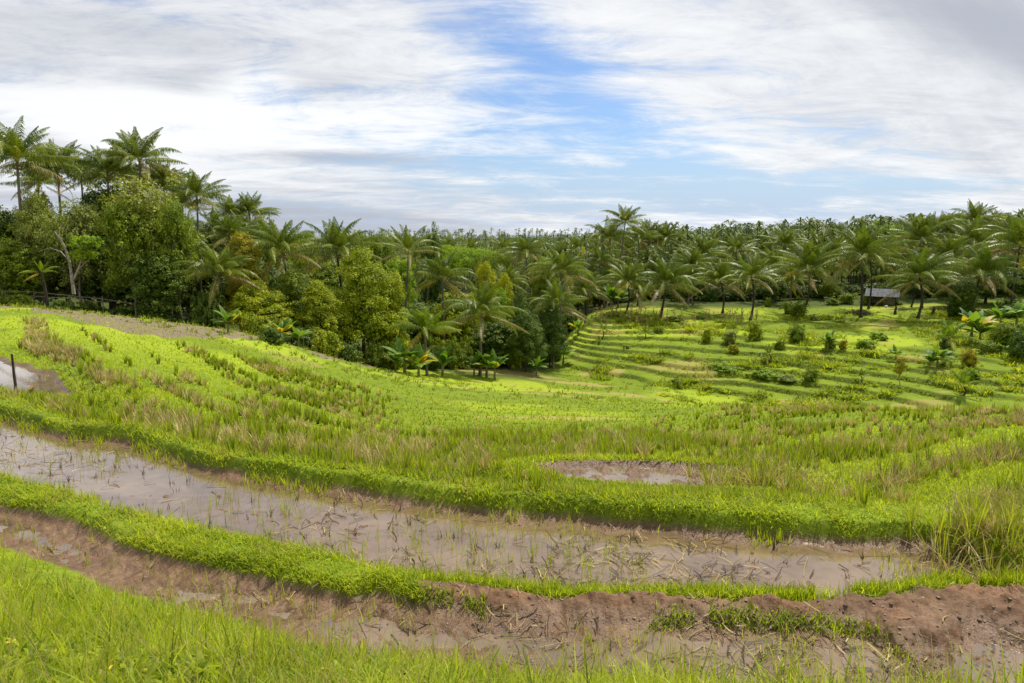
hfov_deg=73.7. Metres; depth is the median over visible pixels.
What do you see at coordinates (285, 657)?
foreground grass
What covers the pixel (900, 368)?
sapling
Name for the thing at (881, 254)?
coconut palm
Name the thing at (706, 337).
shrub
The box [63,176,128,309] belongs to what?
broadleaf tree
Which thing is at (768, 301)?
shrub
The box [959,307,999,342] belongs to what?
banana plant
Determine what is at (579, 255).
broadleaf tree
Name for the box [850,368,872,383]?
coconut palm
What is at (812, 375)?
shrub
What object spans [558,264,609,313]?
coconut palm
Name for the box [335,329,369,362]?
shrub
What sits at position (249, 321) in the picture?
shrub
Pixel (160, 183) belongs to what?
coconut palm
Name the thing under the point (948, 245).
coconut palm
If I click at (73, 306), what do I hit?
shrub
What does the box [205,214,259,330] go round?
coconut palm
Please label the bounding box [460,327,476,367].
shrub
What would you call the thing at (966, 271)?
coconut palm
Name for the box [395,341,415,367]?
shrub
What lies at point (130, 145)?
coconut palm
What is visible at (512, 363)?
shrub
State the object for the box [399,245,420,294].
coconut palm
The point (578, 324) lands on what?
banana plant
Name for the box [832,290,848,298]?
understorey tree
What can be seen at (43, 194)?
broadleaf tree
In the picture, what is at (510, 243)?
coconut palm
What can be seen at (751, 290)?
understorey tree
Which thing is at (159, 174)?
coconut palm
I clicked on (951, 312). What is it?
shrub
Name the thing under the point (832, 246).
coconut palm
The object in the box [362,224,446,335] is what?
coconut palm
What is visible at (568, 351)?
banana plant
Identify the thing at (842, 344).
shrub
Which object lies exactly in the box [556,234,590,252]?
coconut palm
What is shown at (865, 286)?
understorey tree
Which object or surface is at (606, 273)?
coconut palm
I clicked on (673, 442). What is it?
rice tufts
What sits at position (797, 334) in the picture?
shrub
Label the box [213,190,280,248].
coconut palm
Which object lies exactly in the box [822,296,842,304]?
shrub
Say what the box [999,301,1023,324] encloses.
banana plant
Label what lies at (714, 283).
coconut palm
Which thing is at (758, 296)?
understorey tree
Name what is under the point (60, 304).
shrub
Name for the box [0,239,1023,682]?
terrain
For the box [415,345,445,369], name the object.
shrub
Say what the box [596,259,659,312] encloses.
coconut palm
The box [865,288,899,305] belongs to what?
shed
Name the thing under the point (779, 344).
shrub
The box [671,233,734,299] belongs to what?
coconut palm
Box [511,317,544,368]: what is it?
shrub
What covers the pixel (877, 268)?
coconut palm
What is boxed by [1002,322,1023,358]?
shrub
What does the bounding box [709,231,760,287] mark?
coconut palm
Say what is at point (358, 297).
clove tree
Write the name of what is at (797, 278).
coconut palm
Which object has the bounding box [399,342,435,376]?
banana plant
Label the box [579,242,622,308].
coconut palm
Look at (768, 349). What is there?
coconut palm
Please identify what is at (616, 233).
coconut palm
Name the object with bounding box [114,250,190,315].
broadleaf tree
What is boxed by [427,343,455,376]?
banana plant
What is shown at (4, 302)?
shrub
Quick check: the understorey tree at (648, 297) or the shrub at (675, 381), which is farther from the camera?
the understorey tree at (648, 297)
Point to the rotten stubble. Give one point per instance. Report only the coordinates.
(556, 579)
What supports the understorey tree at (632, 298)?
on the terrain at (50, 521)
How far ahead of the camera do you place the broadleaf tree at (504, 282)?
79.60 m
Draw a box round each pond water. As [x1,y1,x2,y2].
[0,419,995,599]
[0,526,929,682]
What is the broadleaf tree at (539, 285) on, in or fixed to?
on the terrain at (50, 521)
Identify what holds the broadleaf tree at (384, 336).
on the terrain at (50, 521)
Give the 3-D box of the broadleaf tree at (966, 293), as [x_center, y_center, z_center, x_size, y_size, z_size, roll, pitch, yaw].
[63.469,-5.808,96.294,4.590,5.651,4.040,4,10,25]
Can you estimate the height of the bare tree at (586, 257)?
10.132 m
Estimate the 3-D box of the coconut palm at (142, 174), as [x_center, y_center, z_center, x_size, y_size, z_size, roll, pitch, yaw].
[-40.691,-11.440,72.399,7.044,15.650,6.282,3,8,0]
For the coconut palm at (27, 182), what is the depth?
69.61 m
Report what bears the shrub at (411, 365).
on the terrain at (50, 521)
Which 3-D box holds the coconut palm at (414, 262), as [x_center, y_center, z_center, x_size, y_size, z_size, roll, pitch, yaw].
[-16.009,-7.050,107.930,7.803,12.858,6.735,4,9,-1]
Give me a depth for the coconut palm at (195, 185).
64.26 m
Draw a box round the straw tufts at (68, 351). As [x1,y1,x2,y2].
[0,315,1023,595]
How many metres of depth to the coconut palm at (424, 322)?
62.98 m
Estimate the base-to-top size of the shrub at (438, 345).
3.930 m
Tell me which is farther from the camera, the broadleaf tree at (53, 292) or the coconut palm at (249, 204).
the coconut palm at (249, 204)
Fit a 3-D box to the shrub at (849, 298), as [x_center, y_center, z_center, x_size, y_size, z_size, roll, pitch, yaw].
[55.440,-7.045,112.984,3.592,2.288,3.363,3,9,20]
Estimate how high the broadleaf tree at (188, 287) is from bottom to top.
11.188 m
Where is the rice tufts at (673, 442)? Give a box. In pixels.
[1,318,1023,579]
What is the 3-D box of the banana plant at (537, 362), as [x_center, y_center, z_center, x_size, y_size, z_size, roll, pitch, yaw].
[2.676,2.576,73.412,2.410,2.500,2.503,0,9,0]
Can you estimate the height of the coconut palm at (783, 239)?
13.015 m
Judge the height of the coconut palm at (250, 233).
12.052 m
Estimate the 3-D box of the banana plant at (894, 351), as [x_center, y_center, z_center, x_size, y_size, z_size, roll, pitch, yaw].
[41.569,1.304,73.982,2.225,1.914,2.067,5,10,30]
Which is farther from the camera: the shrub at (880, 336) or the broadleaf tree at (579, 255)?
the broadleaf tree at (579, 255)
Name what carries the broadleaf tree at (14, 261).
on the terrain at (50, 521)
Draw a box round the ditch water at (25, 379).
[0,361,62,394]
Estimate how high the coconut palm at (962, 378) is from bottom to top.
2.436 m
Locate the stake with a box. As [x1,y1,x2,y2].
[11,354,18,394]
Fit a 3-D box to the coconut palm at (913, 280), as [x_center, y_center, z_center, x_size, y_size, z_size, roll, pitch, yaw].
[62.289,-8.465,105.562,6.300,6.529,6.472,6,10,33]
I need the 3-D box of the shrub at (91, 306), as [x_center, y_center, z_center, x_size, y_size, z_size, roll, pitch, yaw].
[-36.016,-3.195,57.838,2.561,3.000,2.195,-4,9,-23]
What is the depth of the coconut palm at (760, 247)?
158.70 m
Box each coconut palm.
[0,116,79,295]
[0,139,109,302]
[0,167,75,301]
[18,261,58,307]
[56,154,109,301]
[61,145,148,308]
[86,126,188,200]
[86,161,150,302]
[130,166,194,202]
[136,162,186,315]
[146,235,231,309]
[153,169,233,294]
[159,191,210,312]
[160,168,190,195]
[169,238,263,327]
[192,206,247,303]
[202,194,259,249]
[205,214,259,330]
[208,210,264,252]
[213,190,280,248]
[229,219,319,341]
[291,216,389,343]
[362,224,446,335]
[376,231,412,254]
[387,306,461,375]
[398,257,425,280]
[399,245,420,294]
[406,249,479,344]
[410,256,445,304]
[430,232,465,246]
[437,278,530,375]
[450,234,489,249]
[471,243,511,269]
[475,263,529,303]
[484,233,517,257]
[498,232,551,303]
[499,238,541,289]
[517,253,550,298]
[521,243,600,340]
[524,278,591,367]
[544,240,571,273]
[550,251,578,312]
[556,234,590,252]
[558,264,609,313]
[563,273,613,322]
[578,242,615,262]
[579,215,639,303]
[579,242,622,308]
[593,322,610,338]
[596,248,631,266]
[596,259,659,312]
[596,263,633,306]
[599,204,647,303]
[613,240,643,284]
[614,221,662,268]
[614,260,643,297]
[618,275,666,305]
[623,252,706,317]
[624,249,658,265]
[635,218,669,271]
[636,242,681,255]
[636,259,671,284]
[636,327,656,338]
[642,220,690,283]
[660,258,694,285]
[666,247,717,304]
[670,266,718,305]
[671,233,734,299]
[687,258,757,313]
[695,266,729,293]
[707,251,742,290]
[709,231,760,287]
[716,253,786,320]
[728,251,763,285]
[730,269,757,299]
[750,238,778,252]
[753,245,802,301]
[754,225,814,256]
[754,344,785,361]
[768,267,816,300]
[770,239,858,309]
[793,221,819,234]
[798,230,823,239]
[813,257,840,283]
[816,236,853,283]
[818,223,920,317]
[820,220,848,235]
[832,256,867,283]
[833,223,849,230]
[839,237,904,308]
[849,260,875,278]
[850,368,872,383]
[854,254,898,283]
[866,246,975,317]
[871,225,923,284]
[883,211,968,279]
[891,271,938,306]
[912,233,976,275]
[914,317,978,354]
[924,210,967,244]
[925,213,1019,274]
[931,241,1023,305]
[935,370,981,395]
[939,198,1008,243]
[941,257,978,277]
[960,212,1023,298]
[977,212,1023,271]
[1014,208,1023,218]
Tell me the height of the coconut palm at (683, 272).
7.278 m
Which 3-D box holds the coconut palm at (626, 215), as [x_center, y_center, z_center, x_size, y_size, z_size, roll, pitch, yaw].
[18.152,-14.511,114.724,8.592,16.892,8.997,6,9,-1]
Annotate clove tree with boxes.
[219,280,296,329]
[224,231,270,317]
[270,269,313,343]
[289,280,350,337]
[326,245,407,358]
[375,270,410,345]
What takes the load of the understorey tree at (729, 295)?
on the terrain at (50, 521)
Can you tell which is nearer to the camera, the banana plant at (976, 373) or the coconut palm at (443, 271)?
the banana plant at (976, 373)
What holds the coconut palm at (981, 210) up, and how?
on the terrain at (50, 521)
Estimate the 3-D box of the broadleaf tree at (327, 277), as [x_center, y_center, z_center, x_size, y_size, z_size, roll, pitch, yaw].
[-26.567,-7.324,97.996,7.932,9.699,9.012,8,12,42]
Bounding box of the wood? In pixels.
[69,212,1023,354]
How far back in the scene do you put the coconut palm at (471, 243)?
156.03 m
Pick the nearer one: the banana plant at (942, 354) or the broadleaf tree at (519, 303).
the banana plant at (942, 354)
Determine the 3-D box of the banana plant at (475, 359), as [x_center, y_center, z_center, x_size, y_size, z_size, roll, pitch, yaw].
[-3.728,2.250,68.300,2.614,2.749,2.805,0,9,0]
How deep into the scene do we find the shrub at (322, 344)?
58.45 m
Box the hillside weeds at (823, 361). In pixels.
[0,302,1023,410]
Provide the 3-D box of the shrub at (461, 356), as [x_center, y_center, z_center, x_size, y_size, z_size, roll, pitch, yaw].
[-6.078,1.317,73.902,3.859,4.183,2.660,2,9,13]
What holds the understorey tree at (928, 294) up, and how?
on the terrain at (50, 521)
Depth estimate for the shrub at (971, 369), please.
65.27 m
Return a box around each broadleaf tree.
[0,204,60,258]
[0,235,52,298]
[6,190,63,305]
[15,180,56,304]
[30,259,73,301]
[32,198,109,303]
[53,210,77,297]
[55,252,115,306]
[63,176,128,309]
[76,228,156,306]
[82,172,204,286]
[89,195,166,302]
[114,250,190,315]
[152,196,204,319]
[170,215,216,314]
[172,269,231,317]
[194,226,240,304]
[209,255,273,306]
[244,213,294,292]
[288,234,321,285]
[303,258,348,304]
[329,309,372,344]
[339,227,365,286]
[355,231,402,295]
[361,305,415,348]
[377,256,419,312]
[405,301,452,348]
[414,221,444,305]
[423,290,483,344]
[439,244,459,298]
[440,246,508,296]
[466,319,517,360]
[470,251,513,295]
[471,261,496,332]
[489,287,513,365]
[497,272,516,320]
[505,308,548,371]
[509,291,538,347]
[526,255,559,324]
[534,302,571,367]
[576,245,599,314]
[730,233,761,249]
[804,235,830,279]
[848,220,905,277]
[923,274,989,301]
[943,280,980,317]
[970,272,1009,303]
[989,269,1023,298]
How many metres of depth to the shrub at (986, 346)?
72.72 m
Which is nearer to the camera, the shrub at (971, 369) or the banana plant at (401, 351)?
the banana plant at (401, 351)
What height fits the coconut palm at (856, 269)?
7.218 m
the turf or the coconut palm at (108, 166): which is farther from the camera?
the coconut palm at (108, 166)
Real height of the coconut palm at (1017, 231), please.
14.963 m
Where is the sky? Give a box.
[0,0,1023,238]
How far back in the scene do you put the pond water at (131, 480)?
6.89 m
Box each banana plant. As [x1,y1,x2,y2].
[211,305,238,332]
[263,317,297,343]
[285,325,311,346]
[380,336,423,373]
[383,351,405,370]
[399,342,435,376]
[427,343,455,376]
[463,353,482,376]
[472,349,504,377]
[479,348,508,379]
[528,356,546,375]
[559,345,575,364]
[569,320,584,335]
[602,285,622,307]
[614,290,630,306]
[817,330,836,349]
[886,344,906,359]
[918,346,953,366]
[920,351,940,367]
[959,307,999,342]
[962,319,995,344]
[967,370,981,380]
[981,301,1023,326]
[995,342,1009,352]
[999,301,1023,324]
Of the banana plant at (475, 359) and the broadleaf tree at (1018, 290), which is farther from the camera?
the broadleaf tree at (1018, 290)
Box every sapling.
[38,224,104,293]
[723,329,736,340]
[894,353,909,387]
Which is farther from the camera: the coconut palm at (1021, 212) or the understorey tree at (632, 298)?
the coconut palm at (1021, 212)
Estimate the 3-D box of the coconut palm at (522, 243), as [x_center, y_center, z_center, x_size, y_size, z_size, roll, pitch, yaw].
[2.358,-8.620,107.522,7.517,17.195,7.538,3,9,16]
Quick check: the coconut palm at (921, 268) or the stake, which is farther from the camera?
the coconut palm at (921, 268)
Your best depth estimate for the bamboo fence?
57.46 m
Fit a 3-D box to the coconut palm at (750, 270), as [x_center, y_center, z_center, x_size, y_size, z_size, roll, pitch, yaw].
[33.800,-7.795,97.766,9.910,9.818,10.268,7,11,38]
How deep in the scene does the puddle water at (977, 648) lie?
4.93 m
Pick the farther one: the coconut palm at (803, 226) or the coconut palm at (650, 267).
the coconut palm at (803, 226)
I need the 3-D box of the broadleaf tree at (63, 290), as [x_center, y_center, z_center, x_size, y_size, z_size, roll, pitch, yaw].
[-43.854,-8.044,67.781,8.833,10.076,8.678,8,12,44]
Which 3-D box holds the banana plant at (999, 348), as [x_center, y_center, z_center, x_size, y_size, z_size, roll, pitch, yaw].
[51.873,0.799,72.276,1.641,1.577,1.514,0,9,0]
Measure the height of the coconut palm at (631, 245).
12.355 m
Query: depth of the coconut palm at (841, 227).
168.13 m
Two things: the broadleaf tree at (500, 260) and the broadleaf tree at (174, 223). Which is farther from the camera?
the broadleaf tree at (500, 260)
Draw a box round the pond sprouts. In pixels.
[0,412,1023,682]
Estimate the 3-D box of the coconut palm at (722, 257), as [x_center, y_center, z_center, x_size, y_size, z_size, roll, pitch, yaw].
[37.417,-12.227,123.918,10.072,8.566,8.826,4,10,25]
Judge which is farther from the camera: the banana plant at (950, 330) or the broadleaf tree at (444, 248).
the broadleaf tree at (444, 248)
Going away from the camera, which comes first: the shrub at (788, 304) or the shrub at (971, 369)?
the shrub at (971, 369)
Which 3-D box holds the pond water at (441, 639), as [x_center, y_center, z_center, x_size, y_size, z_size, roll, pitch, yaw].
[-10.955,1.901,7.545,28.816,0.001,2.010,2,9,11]
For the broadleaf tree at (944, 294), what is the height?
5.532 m
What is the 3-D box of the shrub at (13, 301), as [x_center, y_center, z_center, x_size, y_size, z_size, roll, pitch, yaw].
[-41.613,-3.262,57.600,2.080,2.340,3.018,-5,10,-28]
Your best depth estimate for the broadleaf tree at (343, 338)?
73.38 m
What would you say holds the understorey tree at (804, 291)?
on the terrain at (50, 521)
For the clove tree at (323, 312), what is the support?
on the terrain at (50, 521)
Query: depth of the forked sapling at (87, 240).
53.37 m
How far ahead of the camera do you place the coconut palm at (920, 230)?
117.28 m
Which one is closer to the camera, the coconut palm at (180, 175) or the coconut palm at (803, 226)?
the coconut palm at (180, 175)
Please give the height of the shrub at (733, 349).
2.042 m
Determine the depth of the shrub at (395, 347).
65.42 m
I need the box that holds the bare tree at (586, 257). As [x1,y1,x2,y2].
[577,245,594,291]
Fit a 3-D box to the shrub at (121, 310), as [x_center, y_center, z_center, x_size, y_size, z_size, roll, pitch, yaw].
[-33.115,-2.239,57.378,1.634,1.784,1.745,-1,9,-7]
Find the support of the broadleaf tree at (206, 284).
on the terrain at (50, 521)
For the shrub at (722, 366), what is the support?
on the terrain at (50, 521)
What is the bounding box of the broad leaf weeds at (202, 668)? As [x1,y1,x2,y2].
[0,633,448,682]
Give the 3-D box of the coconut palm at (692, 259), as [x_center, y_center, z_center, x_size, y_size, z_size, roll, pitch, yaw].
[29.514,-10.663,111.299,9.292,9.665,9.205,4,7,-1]
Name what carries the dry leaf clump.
on the terrain at (50, 521)
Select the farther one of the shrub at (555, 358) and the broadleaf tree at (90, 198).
the shrub at (555, 358)
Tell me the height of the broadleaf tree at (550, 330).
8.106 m
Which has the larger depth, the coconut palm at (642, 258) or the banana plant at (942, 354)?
the coconut palm at (642, 258)
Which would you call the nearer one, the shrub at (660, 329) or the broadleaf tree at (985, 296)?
the shrub at (660, 329)
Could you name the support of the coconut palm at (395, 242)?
on the terrain at (50, 521)
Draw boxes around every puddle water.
[564,467,759,485]
[954,643,1023,682]
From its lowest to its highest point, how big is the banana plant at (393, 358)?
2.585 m
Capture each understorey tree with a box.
[568,285,582,310]
[584,291,608,306]
[605,294,627,302]
[615,289,637,303]
[644,284,658,299]
[665,286,687,300]
[688,283,708,299]
[699,287,718,301]
[717,290,739,300]
[734,290,755,299]
[739,283,758,297]
[752,279,778,299]
[758,283,784,299]
[777,282,789,299]
[783,278,798,297]
[789,286,812,297]
[809,273,824,297]
[815,283,839,298]
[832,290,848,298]
[840,285,860,295]
[860,272,883,292]
[888,281,909,292]
[906,287,928,297]
[920,284,940,297]
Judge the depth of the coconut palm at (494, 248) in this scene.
136.50 m
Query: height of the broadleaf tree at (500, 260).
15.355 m
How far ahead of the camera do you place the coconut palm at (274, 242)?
63.66 m
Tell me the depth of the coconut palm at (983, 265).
96.32 m
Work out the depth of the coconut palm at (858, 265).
141.06 m
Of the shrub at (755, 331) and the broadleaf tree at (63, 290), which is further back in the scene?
the shrub at (755, 331)
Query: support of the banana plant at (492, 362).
on the terrain at (50, 521)
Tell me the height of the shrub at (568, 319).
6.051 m
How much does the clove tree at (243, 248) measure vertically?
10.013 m
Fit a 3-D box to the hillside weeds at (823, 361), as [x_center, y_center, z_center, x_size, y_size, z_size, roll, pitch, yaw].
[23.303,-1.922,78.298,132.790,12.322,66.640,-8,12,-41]
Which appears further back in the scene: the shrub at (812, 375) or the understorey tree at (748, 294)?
the understorey tree at (748, 294)
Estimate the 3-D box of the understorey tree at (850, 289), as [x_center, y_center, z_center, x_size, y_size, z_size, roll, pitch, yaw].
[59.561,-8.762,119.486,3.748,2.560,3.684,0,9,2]
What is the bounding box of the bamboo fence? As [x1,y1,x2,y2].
[0,289,136,317]
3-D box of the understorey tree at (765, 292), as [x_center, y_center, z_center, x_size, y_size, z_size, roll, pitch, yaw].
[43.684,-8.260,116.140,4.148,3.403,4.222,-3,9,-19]
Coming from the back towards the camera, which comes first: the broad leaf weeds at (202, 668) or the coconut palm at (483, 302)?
the coconut palm at (483, 302)
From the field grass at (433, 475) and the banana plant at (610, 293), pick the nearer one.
the field grass at (433, 475)
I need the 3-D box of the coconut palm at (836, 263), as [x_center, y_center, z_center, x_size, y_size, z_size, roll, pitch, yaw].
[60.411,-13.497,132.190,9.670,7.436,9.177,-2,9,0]
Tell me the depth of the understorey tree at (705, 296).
117.22 m
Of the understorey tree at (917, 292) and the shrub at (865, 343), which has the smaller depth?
the shrub at (865, 343)
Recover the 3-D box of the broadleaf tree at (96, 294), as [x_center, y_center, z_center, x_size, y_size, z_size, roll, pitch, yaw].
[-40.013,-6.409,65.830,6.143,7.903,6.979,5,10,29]
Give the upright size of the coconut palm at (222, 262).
8.294 m
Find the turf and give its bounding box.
[0,385,1023,602]
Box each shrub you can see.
[0,282,10,304]
[2,290,27,305]
[14,289,41,306]
[48,287,70,309]
[49,296,81,310]
[78,286,104,313]
[108,304,131,315]
[111,307,139,316]
[131,307,155,318]
[143,311,163,319]
[159,303,178,322]
[172,312,184,321]
[185,251,227,328]
[187,318,211,325]
[230,310,266,335]
[253,322,290,345]
[287,327,315,348]
[311,323,344,356]
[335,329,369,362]
[362,337,387,366]
[365,327,386,366]
[383,338,408,369]
[383,358,402,369]
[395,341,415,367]
[402,339,424,368]
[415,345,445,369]
[418,330,438,355]
[428,336,458,367]
[443,332,462,369]
[452,335,473,369]
[457,344,469,368]
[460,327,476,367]
[502,343,524,368]
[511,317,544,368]
[540,321,561,360]
[558,313,581,335]
[653,326,664,333]
[663,310,687,323]
[668,376,683,385]
[696,315,704,319]
[698,316,712,342]
[704,361,743,371]
[721,329,740,344]
[728,338,738,353]
[742,305,764,341]
[746,368,779,379]
[764,290,771,306]
[771,336,788,349]
[775,373,798,381]
[779,300,793,313]
[786,295,811,317]
[786,321,811,343]
[802,363,819,381]
[805,313,822,320]
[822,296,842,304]
[822,340,839,348]
[837,292,858,303]
[837,330,848,351]
[844,305,876,314]
[848,339,879,349]
[859,294,871,304]
[867,332,890,340]
[936,331,957,348]
[938,301,976,317]
[959,346,983,367]
[959,365,975,381]
[971,339,1002,353]
[986,322,1023,348]
[996,282,1023,318]
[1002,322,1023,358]
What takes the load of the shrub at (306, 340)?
on the terrain at (50, 521)
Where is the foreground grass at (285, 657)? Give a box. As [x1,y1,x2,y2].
[0,520,1023,682]
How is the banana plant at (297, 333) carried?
on the terrain at (50, 521)
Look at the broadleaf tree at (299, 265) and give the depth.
115.69 m
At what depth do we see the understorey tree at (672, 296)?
117.15 m
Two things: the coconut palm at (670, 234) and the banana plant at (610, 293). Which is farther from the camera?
the coconut palm at (670, 234)
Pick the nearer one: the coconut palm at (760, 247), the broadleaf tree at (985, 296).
the broadleaf tree at (985, 296)
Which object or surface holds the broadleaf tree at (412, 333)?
on the terrain at (50, 521)
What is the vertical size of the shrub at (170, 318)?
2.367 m
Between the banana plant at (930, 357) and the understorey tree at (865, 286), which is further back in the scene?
the understorey tree at (865, 286)
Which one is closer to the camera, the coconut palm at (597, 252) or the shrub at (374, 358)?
the shrub at (374, 358)
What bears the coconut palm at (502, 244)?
on the terrain at (50, 521)
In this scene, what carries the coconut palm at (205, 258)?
on the terrain at (50, 521)
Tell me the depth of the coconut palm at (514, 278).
91.12 m
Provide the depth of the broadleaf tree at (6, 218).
63.70 m
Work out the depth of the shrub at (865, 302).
111.06 m
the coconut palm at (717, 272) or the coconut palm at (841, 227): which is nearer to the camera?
the coconut palm at (717, 272)
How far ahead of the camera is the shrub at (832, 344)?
79.39 m
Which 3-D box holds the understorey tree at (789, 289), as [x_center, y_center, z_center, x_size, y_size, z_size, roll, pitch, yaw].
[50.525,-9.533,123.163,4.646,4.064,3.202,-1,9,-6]
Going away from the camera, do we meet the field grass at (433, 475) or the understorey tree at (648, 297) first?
the field grass at (433, 475)
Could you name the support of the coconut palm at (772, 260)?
on the terrain at (50, 521)
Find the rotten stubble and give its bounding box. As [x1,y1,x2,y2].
[0,421,1016,682]
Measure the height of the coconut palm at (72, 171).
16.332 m
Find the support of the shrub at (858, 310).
on the terrain at (50, 521)
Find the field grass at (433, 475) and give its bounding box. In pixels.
[0,307,1023,511]
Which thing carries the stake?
on the terrain at (50, 521)
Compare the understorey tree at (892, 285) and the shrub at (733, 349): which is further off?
the understorey tree at (892, 285)
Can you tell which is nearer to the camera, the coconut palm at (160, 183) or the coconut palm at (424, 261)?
the coconut palm at (160, 183)
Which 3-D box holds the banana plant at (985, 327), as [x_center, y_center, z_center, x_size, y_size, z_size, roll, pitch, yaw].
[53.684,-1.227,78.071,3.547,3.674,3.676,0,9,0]
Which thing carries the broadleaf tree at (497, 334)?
on the terrain at (50, 521)
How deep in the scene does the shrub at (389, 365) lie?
65.11 m
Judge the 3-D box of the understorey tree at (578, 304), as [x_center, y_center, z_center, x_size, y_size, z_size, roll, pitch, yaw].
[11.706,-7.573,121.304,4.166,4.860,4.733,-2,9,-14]
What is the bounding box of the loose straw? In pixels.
[15,439,1023,682]
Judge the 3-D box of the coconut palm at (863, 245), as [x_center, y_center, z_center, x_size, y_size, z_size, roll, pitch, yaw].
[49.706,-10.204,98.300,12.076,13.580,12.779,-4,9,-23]
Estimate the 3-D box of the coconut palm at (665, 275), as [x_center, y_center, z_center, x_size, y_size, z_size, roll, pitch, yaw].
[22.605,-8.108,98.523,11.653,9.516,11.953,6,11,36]
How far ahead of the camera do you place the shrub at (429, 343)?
72.37 m
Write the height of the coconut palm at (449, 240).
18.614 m
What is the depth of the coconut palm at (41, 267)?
56.81 m
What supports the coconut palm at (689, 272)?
on the terrain at (50, 521)
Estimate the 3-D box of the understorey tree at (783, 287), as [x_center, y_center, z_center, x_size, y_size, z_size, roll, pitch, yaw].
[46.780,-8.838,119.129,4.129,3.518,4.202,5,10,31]
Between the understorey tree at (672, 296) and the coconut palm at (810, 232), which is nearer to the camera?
the understorey tree at (672, 296)
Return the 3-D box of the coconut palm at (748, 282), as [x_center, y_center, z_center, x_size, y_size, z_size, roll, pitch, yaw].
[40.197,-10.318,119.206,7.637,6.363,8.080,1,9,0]
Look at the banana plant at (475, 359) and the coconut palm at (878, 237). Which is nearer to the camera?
the banana plant at (475, 359)
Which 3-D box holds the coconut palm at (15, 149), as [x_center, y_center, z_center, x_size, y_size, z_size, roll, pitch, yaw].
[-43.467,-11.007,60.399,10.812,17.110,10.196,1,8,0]
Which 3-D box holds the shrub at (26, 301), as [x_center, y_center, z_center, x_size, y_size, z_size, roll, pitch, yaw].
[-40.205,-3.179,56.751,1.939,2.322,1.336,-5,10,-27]
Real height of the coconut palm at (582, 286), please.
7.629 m
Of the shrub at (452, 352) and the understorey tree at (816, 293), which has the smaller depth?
the shrub at (452, 352)
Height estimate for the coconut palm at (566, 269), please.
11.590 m
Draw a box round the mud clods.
[8,431,1021,682]
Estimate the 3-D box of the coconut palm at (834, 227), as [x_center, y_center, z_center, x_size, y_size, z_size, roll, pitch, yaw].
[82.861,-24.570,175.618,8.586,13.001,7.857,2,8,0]
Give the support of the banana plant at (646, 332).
on the terrain at (50, 521)
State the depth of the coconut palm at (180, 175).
72.13 m
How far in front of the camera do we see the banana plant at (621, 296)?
106.13 m
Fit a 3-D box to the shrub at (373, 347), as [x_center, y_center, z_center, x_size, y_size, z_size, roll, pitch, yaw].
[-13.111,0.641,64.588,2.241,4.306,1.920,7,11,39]
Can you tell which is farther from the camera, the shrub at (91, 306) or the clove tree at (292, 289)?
the clove tree at (292, 289)
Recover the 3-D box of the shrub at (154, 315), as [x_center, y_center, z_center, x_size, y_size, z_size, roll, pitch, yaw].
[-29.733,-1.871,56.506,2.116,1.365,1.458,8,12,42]
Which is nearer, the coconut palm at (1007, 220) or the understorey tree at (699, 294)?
the understorey tree at (699, 294)
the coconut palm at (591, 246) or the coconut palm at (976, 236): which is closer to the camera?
the coconut palm at (976, 236)
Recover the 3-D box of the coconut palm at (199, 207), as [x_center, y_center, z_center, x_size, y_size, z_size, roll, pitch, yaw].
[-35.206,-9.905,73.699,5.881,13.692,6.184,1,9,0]
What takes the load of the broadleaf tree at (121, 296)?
on the terrain at (50, 521)
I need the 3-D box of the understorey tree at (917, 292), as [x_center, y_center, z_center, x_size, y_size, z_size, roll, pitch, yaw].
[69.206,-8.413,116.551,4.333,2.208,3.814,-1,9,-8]
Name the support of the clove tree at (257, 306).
on the terrain at (50, 521)
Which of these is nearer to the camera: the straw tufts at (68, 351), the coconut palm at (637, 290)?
the straw tufts at (68, 351)
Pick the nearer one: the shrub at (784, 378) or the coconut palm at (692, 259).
the shrub at (784, 378)
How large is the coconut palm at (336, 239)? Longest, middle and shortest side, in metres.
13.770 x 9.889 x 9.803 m
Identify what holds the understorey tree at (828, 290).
on the terrain at (50, 521)
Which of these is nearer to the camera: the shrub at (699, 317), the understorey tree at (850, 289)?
the shrub at (699, 317)
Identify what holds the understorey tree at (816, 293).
on the terrain at (50, 521)
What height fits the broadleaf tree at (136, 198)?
13.964 m
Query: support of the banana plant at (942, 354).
on the terrain at (50, 521)
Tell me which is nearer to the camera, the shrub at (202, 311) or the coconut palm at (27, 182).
the shrub at (202, 311)
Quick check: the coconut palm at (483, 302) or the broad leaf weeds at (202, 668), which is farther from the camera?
the coconut palm at (483, 302)
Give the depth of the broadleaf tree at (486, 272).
81.44 m
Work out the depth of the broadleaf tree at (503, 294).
78.10 m
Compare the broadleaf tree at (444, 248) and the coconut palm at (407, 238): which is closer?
the coconut palm at (407, 238)
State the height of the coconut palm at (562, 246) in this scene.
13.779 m
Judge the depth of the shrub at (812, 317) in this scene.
98.57 m
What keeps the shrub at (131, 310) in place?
on the terrain at (50, 521)
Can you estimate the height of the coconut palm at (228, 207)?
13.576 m
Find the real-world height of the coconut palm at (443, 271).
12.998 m
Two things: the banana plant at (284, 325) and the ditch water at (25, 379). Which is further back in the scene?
the banana plant at (284, 325)
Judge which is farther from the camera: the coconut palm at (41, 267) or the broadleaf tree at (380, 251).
the broadleaf tree at (380, 251)
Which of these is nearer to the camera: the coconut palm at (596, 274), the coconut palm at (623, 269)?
the coconut palm at (596, 274)
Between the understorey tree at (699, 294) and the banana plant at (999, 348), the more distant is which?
the understorey tree at (699, 294)
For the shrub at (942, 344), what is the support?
on the terrain at (50, 521)

